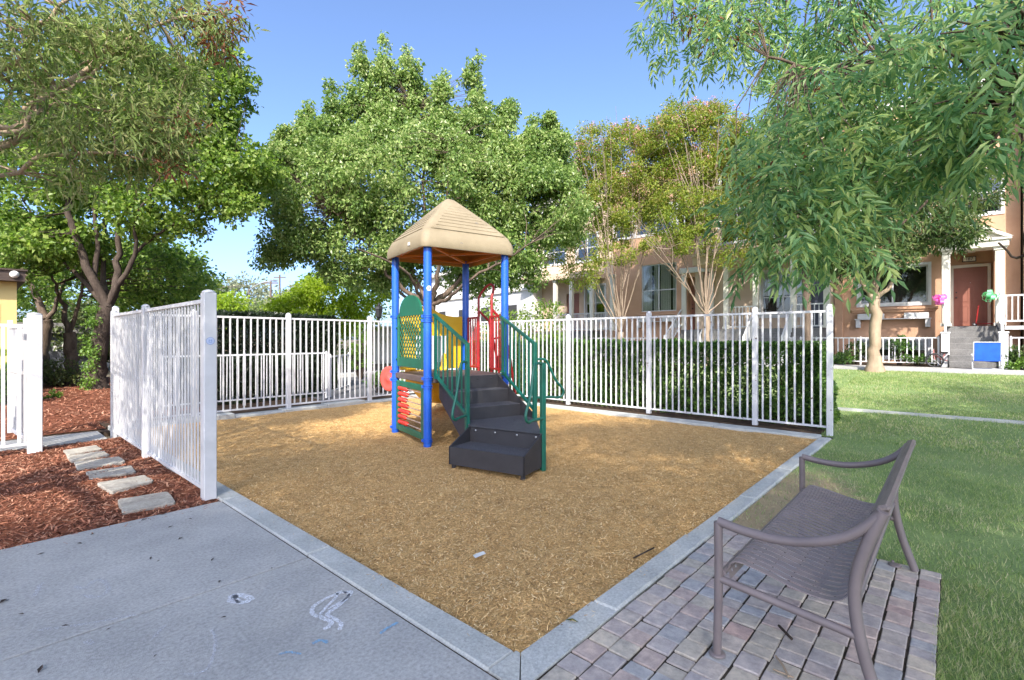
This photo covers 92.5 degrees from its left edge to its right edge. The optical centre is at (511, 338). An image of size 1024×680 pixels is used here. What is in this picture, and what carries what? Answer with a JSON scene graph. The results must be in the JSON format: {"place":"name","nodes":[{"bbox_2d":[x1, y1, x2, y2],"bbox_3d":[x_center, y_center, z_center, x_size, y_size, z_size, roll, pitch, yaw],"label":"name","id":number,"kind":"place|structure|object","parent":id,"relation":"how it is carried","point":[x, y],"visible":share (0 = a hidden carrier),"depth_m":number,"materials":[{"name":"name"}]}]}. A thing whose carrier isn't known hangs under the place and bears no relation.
{"place":"outdoors","nodes":[
{"label":"outdoors","id":0,"kind":"place"},
{"bbox_2d":[0,429,109,440],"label":"soil strip","id":1,"kind":"object","parent":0,"point":[105,432],"visible":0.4,"depth_m":7.80,"materials":[{"name":"brown soil"}]},
{"bbox_2d":[0,377,199,439],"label":"mulch ground","id":2,"kind":"structure","parent":0,"point":[51,419],"depth_m":9.69,"materials":[{"name":"brown wood"}]},
{"bbox_2d":[0,363,43,403],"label":"shrub","id":3,"kind":"object","parent":2,"relation":"on","point":[5,384],"visible":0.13,"depth_m":10.29,"materials":[{"name":"green plant"}]},
{"bbox_2d":[43,388,63,398],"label":"shrub","id":4,"kind":"object","parent":2,"relation":"on","point":[56,394],"visible":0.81,"depth_m":11.35,"materials":[{"name":"green plant"}]},
{"bbox_2d":[43,355,87,387],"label":"shrub","id":5,"kind":"object","parent":2,"relation":"on","point":[51,380],"visible":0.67,"depth_m":14.11,"materials":[{"name":"green plant"}]},
{"bbox_2d":[1,211,227,383],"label":"maple tree","id":6,"kind":"object","parent":2,"relation":"on","point":[161,269],"visible":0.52,"depth_m":15.66,"materials":[{"name":"green plant"}]},
{"bbox_2d":[0,8,292,389],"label":"maple tree","id":7,"kind":"object","parent":2,"relation":"on","point":[236,174],"visible":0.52,"depth_m":13.31,"materials":[{"name":"green plant"}]},
{"bbox_2d":[76,305,102,390],"bbox_3d":[-11.428,0.400,13.244,0.854,2.630,0.571,0,0,42],"label":"ivy","id":8,"kind":"object","parent":7,"relation":"attached to","point":[89,348],"visible":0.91,"depth_m":13.19,"materials":[{"name":"green plant"}]},
{"bbox_2d":[0,431,496,679],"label":"path","id":9,"kind":"structure","parent":0,"point":[292,614],"depth_m":2.59,"materials":[{"name":"concrete"}]},
{"bbox_2d":[242,368,411,399],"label":"driveway","id":10,"kind":"structure","parent":0,"point":[347,390],"depth_m":13.47,"materials":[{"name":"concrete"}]},
{"bbox_2d":[335,345,366,372],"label":"shrub","id":11,"kind":"object","parent":10,"relation":"on","point":[341,353],"visible":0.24,"depth_m":20.91,"materials":[{"name":"green plant"}]},
{"bbox_2d":[346,324,372,378],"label":"shrub","id":12,"kind":"object","parent":10,"relation":"on","point":[357,352],"visible":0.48,"depth_m":17.40,"materials":[{"name":"green plant"}]},
{"bbox_2d":[362,370,384,392],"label":"shrub","id":13,"kind":"object","parent":10,"relation":"on","point":[376,383],"visible":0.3,"depth_m":13.11,"materials":[{"name":"green plant"}]},
{"bbox_2d":[375,303,382,377],"bbox_3d":[-4.481,0.120,16.500,0.260,2.660,0.300,0,0,42],"label":"lamp post","id":14,"kind":"object","parent":10,"relation":"on","point":[378,308],"visible":0.68,"depth_m":16.46,"materials":[{"name":"black metal"}]},
{"bbox_2d":[247,30,599,309],"bbox_3d":[-2.989,-4.428,16.995,12.006,12.245,6.703,0,0,-8],"label":"pear tree","id":15,"kind":"object","parent":10,"relation":"on","point":[474,160],"visible":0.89,"depth_m":16.22,"materials":[{"name":"green plant"}]},
{"bbox_2d":[223,502,498,679],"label":"joint soil","id":16,"kind":"structure","parent":0,"point":[377,602],"depth_m":2.67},
{"bbox_2d":[337,369,403,377],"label":"pavement","id":17,"kind":"structure","parent":0,"point":[352,374],"depth_m":18.75,"materials":[{"name":"concrete"}]},
{"bbox_2d":[99,391,823,436],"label":"soil","id":18,"kind":"structure","parent":0,"point":[785,427],"depth_m":9.69,"materials":[{"name":"brown soil"}]},
{"bbox_2d":[155,353,316,410],"bbox_3d":[-6.269,0.899,11.077,0.804,1.209,3.778,0,0,42],"label":"hedge","id":19,"kind":"object","parent":18,"relation":"on","point":[259,373],"visible":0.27,"depth_m":11.29,"materials":[{"name":"green plant"}]},
{"bbox_2d":[162,351,327,412],"bbox_3d":[-5.681,0.950,10.770,0.054,1.300,3.426,0,0,42],"label":"metal fence","id":20,"kind":"object","parent":18,"relation":"on","point":[326,373],"visible":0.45,"depth_m":10.97,"materials":[{"name":"white metal"}]},
{"bbox_2d":[155,309,338,398],"bbox_3d":[-6.714,0.362,12.765,1.391,2.313,4.396,0,0,42],"label":"tall hedge","id":21,"kind":"object","parent":18,"relation":"on","point":[248,313],"visible":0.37,"depth_m":12.77,"materials":[{"name":"green plant"}]},
{"bbox_2d":[453,304,832,438],"bbox_3d":[1.649,0.535,10.367,8.706,2.130,0.086,0,0,42],"label":"metal fence","id":22,"kind":"object","parent":18,"relation":"on","point":[828,311],"visible":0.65,"depth_m":9.06,"materials":[{"name":"white metal"}]},
{"bbox_2d":[458,337,840,430],"bbox_3d":[2.137,0.735,11.105,8.820,1.549,1.422,0,0,42],"label":"box hedge","id":23,"kind":"object","parent":18,"relation":"on","point":[816,388],"visible":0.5,"depth_m":9.36,"materials":[{"name":"green plant"}]},
{"bbox_2d":[0,0,1023,339],"label":"sky","id":24,"kind":"structure","parent":0,"point":[569,58],"materials":[{"name":"blue"}]},
{"bbox_2d":[43,340,998,679],"bbox_3d":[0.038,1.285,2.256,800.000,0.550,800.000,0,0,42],"label":"ground","id":25,"kind":"structure","parent":0,"point":[249,350],"depth_m":24.07,"materials":[{"name":"brown soil"}]},
{"bbox_2d":[0,268,27,368],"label":"yellow house","id":26,"kind":"structure","parent":25,"relation":"on","point":[12,281],"depth_m":12.44,"materials":[{"name":"paint"}]},
{"bbox_2d":[17,322,91,370],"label":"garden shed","id":27,"kind":"structure","parent":25,"relation":"on","point":[55,354],"depth_m":21.99,"materials":[{"name":"grey wood"}]},
{"bbox_2d":[0,177,110,379],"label":"maple tree","id":28,"kind":"object","parent":25,"relation":"on","point":[48,324],"visible":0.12,"depth_m":17.53,"materials":[{"name":"green plant"}]},
{"bbox_2d":[17,271,108,321],"bbox_3d":[-25.015,-1.990,25.987,7.533,7.480,7.158,0,0,42],"label":"background tree","id":29,"kind":"object","parent":25,"relation":"on","point":[68,301],"visible":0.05,"depth_m":25.28,"materials":[{"name":"green plant"}]},
{"bbox_2d":[24,299,183,369],"bbox_3d":[-20.087,-0.080,24.107,6.793,3.660,6.664,0,0,-2],"label":"background tree","id":30,"kind":"object","parent":25,"relation":"on","point":[81,318],"visible":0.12,"depth_m":22.02,"materials":[{"name":"green plant"}]},
{"bbox_2d":[0,437,218,549],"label":"mulch bed","id":31,"kind":"object","parent":25,"relation":"on","point":[64,529],"visible":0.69,"depth_m":4.60,"materials":[{"name":"brown wood"}]},
{"bbox_2d":[0,312,42,453],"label":"metal fence","id":32,"kind":"object","parent":31,"relation":"in","point":[34,326],"visible":0.9,"depth_m":6.28,"materials":[{"name":"white metal"}]},
{"bbox_2d":[7,318,26,442],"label":"metal gate","id":33,"kind":"structure","parent":32,"relation":"attached to","point":[11,379],"depth_m":6.84,"materials":[{"name":"white metal"}]},
{"bbox_2d":[63,445,101,455],"bbox_3d":[-5.568,1.468,6.362,0.435,0.063,0.356,0,0,42],"label":"stepping stone","id":34,"kind":"object","parent":31,"relation":"on","point":[82,450],"visible":0.6,"depth_m":6.31,"materials":[{"name":"grey stone"}]},
{"bbox_2d":[67,451,109,462],"bbox_3d":[-5.210,1.468,6.035,0.388,0.065,0.368,0,0,42],"label":"stepping stone","id":35,"kind":"object","parent":31,"relation":"on","point":[85,456],"visible":0.66,"depth_m":5.99,"materials":[{"name":"grey stone"}]},
{"bbox_2d":[74,457,124,470],"bbox_3d":[-4.831,1.470,5.740,0.445,0.059,0.432,0,0,42],"label":"stepping stone","id":36,"kind":"object","parent":31,"relation":"on","point":[89,464],"visible":0.69,"depth_m":5.71,"materials":[{"name":"grey stone"}]},
{"bbox_2d":[86,466,135,478],"bbox_3d":[-4.352,1.470,5.324,0.407,0.059,0.406,0,0,42],"label":"stepping stone","id":37,"kind":"object","parent":31,"relation":"on","point":[118,471],"visible":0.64,"depth_m":5.28,"materials":[{"name":"grey stone"}]},
{"bbox_2d":[97,475,152,493],"bbox_3d":[-3.841,1.468,4.891,0.458,0.065,0.402,0,0,42],"label":"stepping stone","id":38,"kind":"object","parent":31,"relation":"on","point":[117,485],"visible":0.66,"depth_m":4.86,"materials":[{"name":"grey stone"}]},
{"bbox_2d":[118,492,174,514],"bbox_3d":[-3.242,1.468,4.351,0.373,0.064,0.448,0,0,-43],"label":"stepping stone","id":39,"kind":"object","parent":31,"relation":"on","point":[143,502],"visible":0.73,"depth_m":4.30,"materials":[{"name":"grey stone"}]},
{"bbox_2d":[110,290,216,500],"bbox_3d":[-4.398,0.575,5.952,4.482,2.050,0.113,0,0,42],"label":"metal fence","id":40,"kind":"object","parent":31,"relation":"in","point":[132,350],"visible":0.94,"depth_m":5.38,"materials":[{"name":"white metal"}]},
{"bbox_2d":[0,0,271,213],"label":"willow tree","id":41,"kind":"object","parent":25,"relation":"on","point":[97,47],"visible":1,"depth_m":4.91,"materials":[{"name":"green plant"}]},
{"bbox_2d":[98,236,226,312],"bbox_3d":[-15.646,-1.433,22.092,5.599,6.367,5.082,0,0,42],"label":"background tree","id":42,"kind":"object","parent":25,"relation":"on","point":[155,299],"visible":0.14,"depth_m":21.18,"materials":[{"name":"green plant"}]},
{"bbox_2d":[217,288,252,350],"bbox_3d":[-23.536,-1.179,39.918,4.378,5.957,4.322,0,0,42],"label":"distant tree","id":43,"kind":"object","parent":25,"relation":"on","point":[229,299],"visible":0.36,"depth_m":39.56,"materials":[{"name":"green plant"}]},
{"bbox_2d":[212,271,278,340],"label":"distant tree","id":44,"kind":"object","parent":25,"relation":"on","point":[253,294],"visible":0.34,"depth_m":84.15,"materials":[{"name":"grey plant"}]},
{"bbox_2d":[230,298,274,347],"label":"distant tree","id":45,"kind":"object","parent":25,"relation":"on","point":[255,307],"visible":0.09,"depth_m":53.63,"materials":[{"name":"green plant"}]},
{"bbox_2d":[247,288,303,342],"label":"distant tree","id":46,"kind":"object","parent":25,"relation":"on","point":[265,297],"visible":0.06,"depth_m":68.19,"materials":[{"name":"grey plant"}]},
{"bbox_2d":[112,306,450,420],"bbox_3d":[-4.044,0.535,10.658,0.092,2.130,7.292,0,0,42],"label":"metal fence","id":47,"kind":"object","parent":25,"relation":"on","point":[369,321],"visible":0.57,"depth_m":10.23,"materials":[{"name":"white metal"}]},
{"bbox_2d":[259,269,391,363],"bbox_3d":[-8.949,-0.958,23.686,6.554,5.417,4.558,0,0,-10],"label":"lime tree","id":48,"kind":"object","parent":25,"relation":"on","point":[346,306],"visible":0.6,"depth_m":23.22,"materials":[{"name":"green plant"}]},
{"bbox_2d":[330,352,348,396],"bbox_3d":[-4.573,0.990,13.041,0.062,1.220,1.638,0,0,-2],"label":"metal fence","id":49,"kind":"object","parent":25,"relation":"on","point":[331,356],"visible":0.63,"depth_m":12.88,"materials":[{"name":"white metal"}]},
{"bbox_2d":[366,326,480,363],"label":"garage","id":50,"kind":"structure","parent":25,"relation":"on","point":[385,344],"depth_m":25.55,"materials":[{"name":"white paint"}]},
{"bbox_2d":[417,341,444,361],"bbox_3d":[-4.472,0.775,25.391,3.100,1.350,0.028,0,0,4],"label":"garage door","id":51,"kind":"structure","parent":50,"relation":"in","point":[417,341],"depth_m":25.33,"materials":[{"name":"white metal"}]},
{"bbox_2d":[108,394,831,679],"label":"kerb","id":52,"kind":"structure","parent":25,"relation":"on","point":[540,656],"depth_m":2.96,"materials":[{"name":"concrete"}]},
{"bbox_2d":[133,398,816,655],"bbox_3d":[-0.887,1.479,7.551,8.470,0.042,6.620,0,0,42],"label":"bark bed","id":53,"kind":"object","parent":25,"relation":"on","point":[582,537],"visible":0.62,"depth_m":4.67,"materials":[{"name":"brown wood"}]},
{"bbox_2d":[380,199,564,479],"bbox_3d":[-0.889,-0.209,7.846,2.270,3.918,5.821,0,0,-20],"label":"play structure","id":54,"kind":"object","parent":53,"relation":"on","point":[493,417],"visible":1,"depth_m":6.93,"materials":[{"name":"blue paint"}]},
{"bbox_2d":[432,253,556,339],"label":"white house","id":55,"kind":"structure","parent":25,"relation":"on","point":[452,307],"depth_m":31.57,"materials":[{"name":"paint"}]},
{"bbox_2d":[480,306,489,325],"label":"window","id":56,"kind":"structure","parent":55,"relation":"in","point":[482,318],"depth_m":32.50,"materials":[{"name":"white paint"}]},
{"bbox_2d":[509,303,518,323],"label":"window","id":57,"kind":"structure","parent":55,"relation":"in","point":[512,306],"depth_m":29.68,"materials":[{"name":"white paint"}]},
{"bbox_2d":[520,190,616,355],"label":"townhouse","id":58,"kind":"structure","parent":25,"relation":"on","point":[586,303],"depth_m":26.69,"materials":[{"name":"beige paint"}]},
{"bbox_2d":[567,294,578,330],"bbox_3d":[3.422,-1.455,27.315,0.843,2.070,0.128,0,0,42],"label":"door","id":59,"kind":"structure","parent":58,"relation":"in","point":[576,296],"depth_m":27.23,"materials":[{"name":"red paint"}]},
{"bbox_2d":[575,231,598,262],"bbox_3d":[4.105,-4.950,26.680,1.480,1.580,0.165,0,0,42],"label":"window","id":60,"kind":"structure","parent":58,"relation":"in","point":[590,241],"depth_m":26.65,"materials":[{"name":"white paint"}]},
{"bbox_2d":[584,283,605,321],"bbox_3d":[4.490,-1.930,26.332,1.383,2.020,0.165,0,0,42],"label":"window","id":61,"kind":"structure","parent":58,"relation":"in","point":[586,294],"depth_m":26.31,"materials":[{"name":"grey glass"}]},
{"bbox_2d":[607,159,715,356],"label":"townhouse","id":62,"kind":"structure","parent":25,"relation":"on","point":[659,289],"depth_m":23.91,"materials":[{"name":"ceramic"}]},
{"bbox_2d":[634,203,677,237],"bbox_3d":[7.055,-5.800,24.015,2.298,1.480,0.165,0,0,42],"label":"window","id":63,"kind":"structure","parent":62,"relation":"in","point":[643,235],"depth_m":24.38,"materials":[{"name":"white paint"}]},
{"bbox_2d":[642,262,675,311],"bbox_3d":[7.192,-2.490,23.943,1.818,2.320,0.082,0,0,42],"label":"window","id":64,"kind":"structure","parent":62,"relation":"in","point":[665,289],"depth_m":23.93,"materials":[{"name":"clear glass"}]},
{"bbox_2d":[691,285,694,329],"bbox_3d":[8.783,-1.465,22.810,0.912,2.090,0.128,0,0,42],"label":"door","id":65,"kind":"structure","parent":62,"relation":"in","point":[692,287],"depth_m":23.06,"materials":[{"name":"red paint"}]},
{"bbox_2d":[691,133,833,362],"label":"townhouse","id":66,"kind":"structure","parent":25,"relation":"on","point":[749,301],"depth_m":20.46,"materials":[{"name":"beige paint"}]},
{"bbox_2d":[718,207,755,245],"bbox_3d":[9.857,-4.950,21.486,1.580,1.580,0.165,0,0,42],"label":"window","id":67,"kind":"structure","parent":66,"relation":"in","point":[738,214],"depth_m":21.50,"materials":[{"name":"white paint"}]},
{"bbox_2d":[759,268,802,317],"bbox_3d":[11.207,-1.880,20.266,1.793,2.020,0.165,0,0,42],"label":"window","id":68,"kind":"structure","parent":66,"relation":"in","point":[764,285],"depth_m":20.59,"materials":[{"name":"white paint"}]},
{"bbox_2d":[811,280,822,327],"bbox_3d":[12.142,-1.475,19.440,0.504,2.110,0.128,0,0,42],"label":"door","id":69,"kind":"structure","parent":66,"relation":"in","point":[818,298],"depth_m":19.49,"materials":[{"name":"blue paint"}]},
{"bbox_2d":[737,17,929,341],"bbox_3d":[10.033,-4.413,15.779,5.703,11.426,3.576,0,0,4],"label":"maple tree","id":70,"kind":"object","parent":25,"relation":"on","point":[806,295],"visible":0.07,"depth_m":15.42,"materials":[{"name":"green plant"}]},
{"bbox_2d":[804,407,1023,424],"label":"kerb edging","id":71,"kind":"object","parent":25,"relation":"on","point":[935,415],"depth_m":8.57,"materials":[{"name":"concrete"}]},
{"bbox_2d":[834,73,1023,368],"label":"townhouse","id":72,"kind":"structure","parent":25,"relation":"on","point":[965,283],"depth_m":16.89,"materials":[{"name":"paint"}]},
{"bbox_2d":[857,262,930,306],"bbox_3d":[13.857,-1.935,17.850,2.150,1.510,0.130,0,0,42],"label":"window","id":73,"kind":"structure","parent":72,"relation":"in","point":[928,264],"depth_m":17.32,"materials":[{"name":"white paint"}]},
{"bbox_2d":[857,338,930,359],"bbox_3d":[13.869,0.360,17.863,2.150,0.800,0.165,0,0,42],"label":"fence","id":74,"kind":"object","parent":72,"relation":"in","point":[916,340],"depth_m":17.46,"materials":[{"name":"white metal"}]},
{"bbox_2d":[932,294,948,304],"bbox_3d":[13.621,-1.249,15.583,0.392,0.342,0.371,0,0,-12],"label":"ribbon bow","id":75,"kind":"object","parent":72,"relation":"attached to","point":[939,300],"visible":1,"depth_m":15.54,"materials":[{"name":"pink fabric"}]},
{"bbox_2d":[954,266,987,325],"bbox_3d":[15.857,-1.455,16.962,0.859,2.030,0.128,0,0,42],"label":"door","id":76,"kind":"structure","parent":72,"relation":"in","point":[970,283],"depth_m":16.97,"materials":[{"name":"red paint"}]},
{"bbox_2d":[970,168,1004,216],"bbox_3d":[15.449,-4.850,16.413,1.480,1.580,0.130,0,0,42],"label":"window","id":77,"kind":"structure","parent":72,"relation":"in","point":[1002,209],"depth_m":15.99,"materials":[{"name":"white paint"}]},
{"bbox_2d":[982,290,999,301],"bbox_3d":[14.844,-1.322,15.198,0.394,0.370,0.376,0,0,24],"label":"ribbon bow","id":78,"kind":"object","parent":72,"relation":"attached to","point":[990,295],"visible":1,"depth_m":15.13,"materials":[{"name":"green fabric"}]},
{"bbox_2d":[992,323,1004,341],"bbox_3d":[14.882,-0.144,15.036,0.488,0.663,0.144,0,0,-18],"label":"folded umbrella","id":79,"kind":"object","parent":72,"relation":"on","point":[997,329],"visible":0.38,"depth_m":15.01,"materials":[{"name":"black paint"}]},
{"bbox_2d":[1021,117,1023,351],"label":"townhouse","id":80,"kind":"structure","parent":25,"relation":"on","point":[1022,258],"depth_m":15.78,"materials":[{"name":"beige paint"}]},
{"bbox_2d":[363,360,1023,458],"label":"lawn","id":81,"kind":"structure","parent":0,"point":[958,432],"depth_m":9.24,"materials":[{"name":"green plant"}]},
{"bbox_2d":[471,296,521,368],"bbox_3d":[-0.542,0.069,15.004,1.844,2.840,1.932,0,0,42],"label":"shrub","id":82,"kind":"object","parent":81,"relation":"on","point":[488,314],"visible":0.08,"depth_m":14.93,"materials":[{"name":"green plant"}]},
{"bbox_2d":[513,297,565,360],"bbox_3d":[0.990,-0.151,16.970,2.400,2.681,2.448,0,0,42],"label":"shrub","id":83,"kind":"object","parent":81,"relation":"on","point":[544,309],"visible":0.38,"depth_m":16.64,"materials":[{"name":"green plant"}]},
{"bbox_2d":[541,115,670,361],"bbox_3d":[3.851,-4.150,19.549,5.226,10.478,3.204,0,0,-9],"label":"crape myrtle","id":84,"kind":"object","parent":81,"relation":"on","point":[609,172],"visible":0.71,"depth_m":19.04,"materials":[{"name":"green plant"}]},
{"bbox_2d":[621,93,773,365],"bbox_3d":[6.860,-4.116,18.313,6.146,10.305,3.238,0,0,-8],"label":"crape myrtle","id":85,"kind":"object","parent":81,"relation":"on","point":[694,121],"visible":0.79,"depth_m":17.89,"materials":[{"name":"green plant"}]},
{"bbox_2d":[787,120,1018,371],"bbox_3d":[11.635,-2.776,15.122,6.580,7.871,3.951,0,0,-4],"label":"carob tree","id":86,"kind":"object","parent":81,"relation":"on","point":[919,242],"visible":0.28,"depth_m":14.25,"materials":[{"name":"green plant"}]},
{"bbox_2d":[537,528,941,679],"bbox_3d":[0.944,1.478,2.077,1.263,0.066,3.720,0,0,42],"label":"paving","id":87,"kind":"structure","parent":0,"point":[823,658],"depth_m":2.42,"materials":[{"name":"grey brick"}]},
{"bbox_2d":[773,655,793,678],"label":"twig","id":88,"kind":"object","parent":87,"relation":"on","point":[784,668],"visible":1,"depth_m":2.12,"materials":[{"name":"brown wood"}]},
{"bbox_2d":[709,439,918,679],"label":"park bench","id":89,"kind":"object","parent":87,"relation":"on","point":[868,524],"visible":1,"depth_m":2.23,"materials":[{"name":"beige metal"}]},
{"bbox_2d":[617,365,867,411],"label":"grass","id":90,"kind":"structure","parent":0,"point":[848,374],"depth_m":13.66,"materials":[{"name":"green plant"}]},
{"bbox_2d":[598,359,1023,374],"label":"pavement","id":91,"kind":"structure","parent":0,"point":[945,370],"depth_m":14.40,"materials":[{"name":"concrete"}]},
{"bbox_2d":[925,349,949,367],"bbox_3d":[13.242,0.601,15.259,0.574,0.587,0.408,0,0,42],"label":"childs bicycle","id":92,"kind":"object","parent":91,"relation":"on","point":[942,359],"visible":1,"depth_m":15.16,"materials":[{"name":"black paint"}]},
{"bbox_2d":[971,342,1003,370],"bbox_3d":[13.703,0.489,14.146,0.680,0.804,0.661,0,0,42],"label":"folding chair","id":93,"kind":"object","parent":91,"relation":"on","point":[987,351],"visible":1,"depth_m":13.96,"materials":[{"name":"blue fabric"}]},
{"bbox_2d":[735,465,907,545],"bbox_3d":[3.081,1.461,4.596,1.104,0.054,2.887,0,0,42],"label":"dry straw","id":94,"kind":"object","parent":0,"point":[787,500],"visible":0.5,"depth_m":4.39,"materials":[{"name":"plant"}]},
{"bbox_2d":[639,358,1015,369],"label":"soil","id":95,"kind":"structure","parent":0,"point":[895,364],"depth_m":16.83,"materials":[{"name":"brown soil"}]},
{"bbox_2d":[833,351,858,363],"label":"shrub","id":96,"kind":"object","parent":95,"relation":"on","point":[841,358],"visible":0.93,"depth_m":16.85,"materials":[{"name":"green plant"}]},
{"bbox_2d":[840,341,867,363],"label":"shrub","id":97,"kind":"object","parent":95,"relation":"on","point":[857,351],"visible":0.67,"depth_m":16.90,"materials":[{"name":"green plant"}]},
{"bbox_2d":[800,336,939,365],"bbox_3d":[11.979,0.480,16.669,3.860,1.120,0.054,0,0,42],"label":"garden railing","id":98,"kind":"object","parent":95,"relation":"on","point":[938,348],"visible":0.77,"depth_m":16.11,"materials":[{"name":"white metal"}]},
{"bbox_2d":[884,334,917,365],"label":"shrub","id":99,"kind":"object","parent":95,"relation":"on","point":[902,345],"visible":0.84,"depth_m":16.07,"materials":[{"name":"green plant"}]},
{"bbox_2d":[903,353,936,365],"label":"shrub","id":100,"kind":"object","parent":95,"relation":"on","point":[917,359],"visible":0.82,"depth_m":15.67,"materials":[{"name":"green plant"}]},
{"bbox_2d":[997,344,1023,365],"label":"shrub","id":101,"kind":"object","parent":95,"relation":"on","point":[1013,354],"visible":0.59,"depth_m":14.24,"materials":[{"name":"green plant"}]},
{"bbox_2d":[1001,355,1023,369],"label":"shrub","id":102,"kind":"object","parent":95,"relation":"on","point":[1018,365],"visible":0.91,"depth_m":13.98,"materials":[{"name":"green plant"}]},
{"bbox_2d":[1010,336,1023,359],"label":"garden railing","id":103,"kind":"object","parent":95,"relation":"on","point":[1011,337],"visible":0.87,"depth_m":14.21,"materials":[{"name":"white metal"}]},
{"bbox_2d":[732,436,1023,595],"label":"lawn","id":104,"kind":"structure","parent":0,"point":[966,535],"depth_m":4.33,"materials":[{"name":"green plant"}]},
{"bbox_2d":[625,0,1023,316],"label":"ash tree","id":105,"kind":"object","parent":104,"relation":"on","point":[964,135],"visible":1,"depth_m":3.91,"materials":[{"name":"green plant"}]},
{"bbox_2d":[932,578,1023,679],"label":"lawn","id":106,"kind":"structure","parent":0,"point":[984,602],"depth_m":2.49,"materials":[{"name":"green plant"}]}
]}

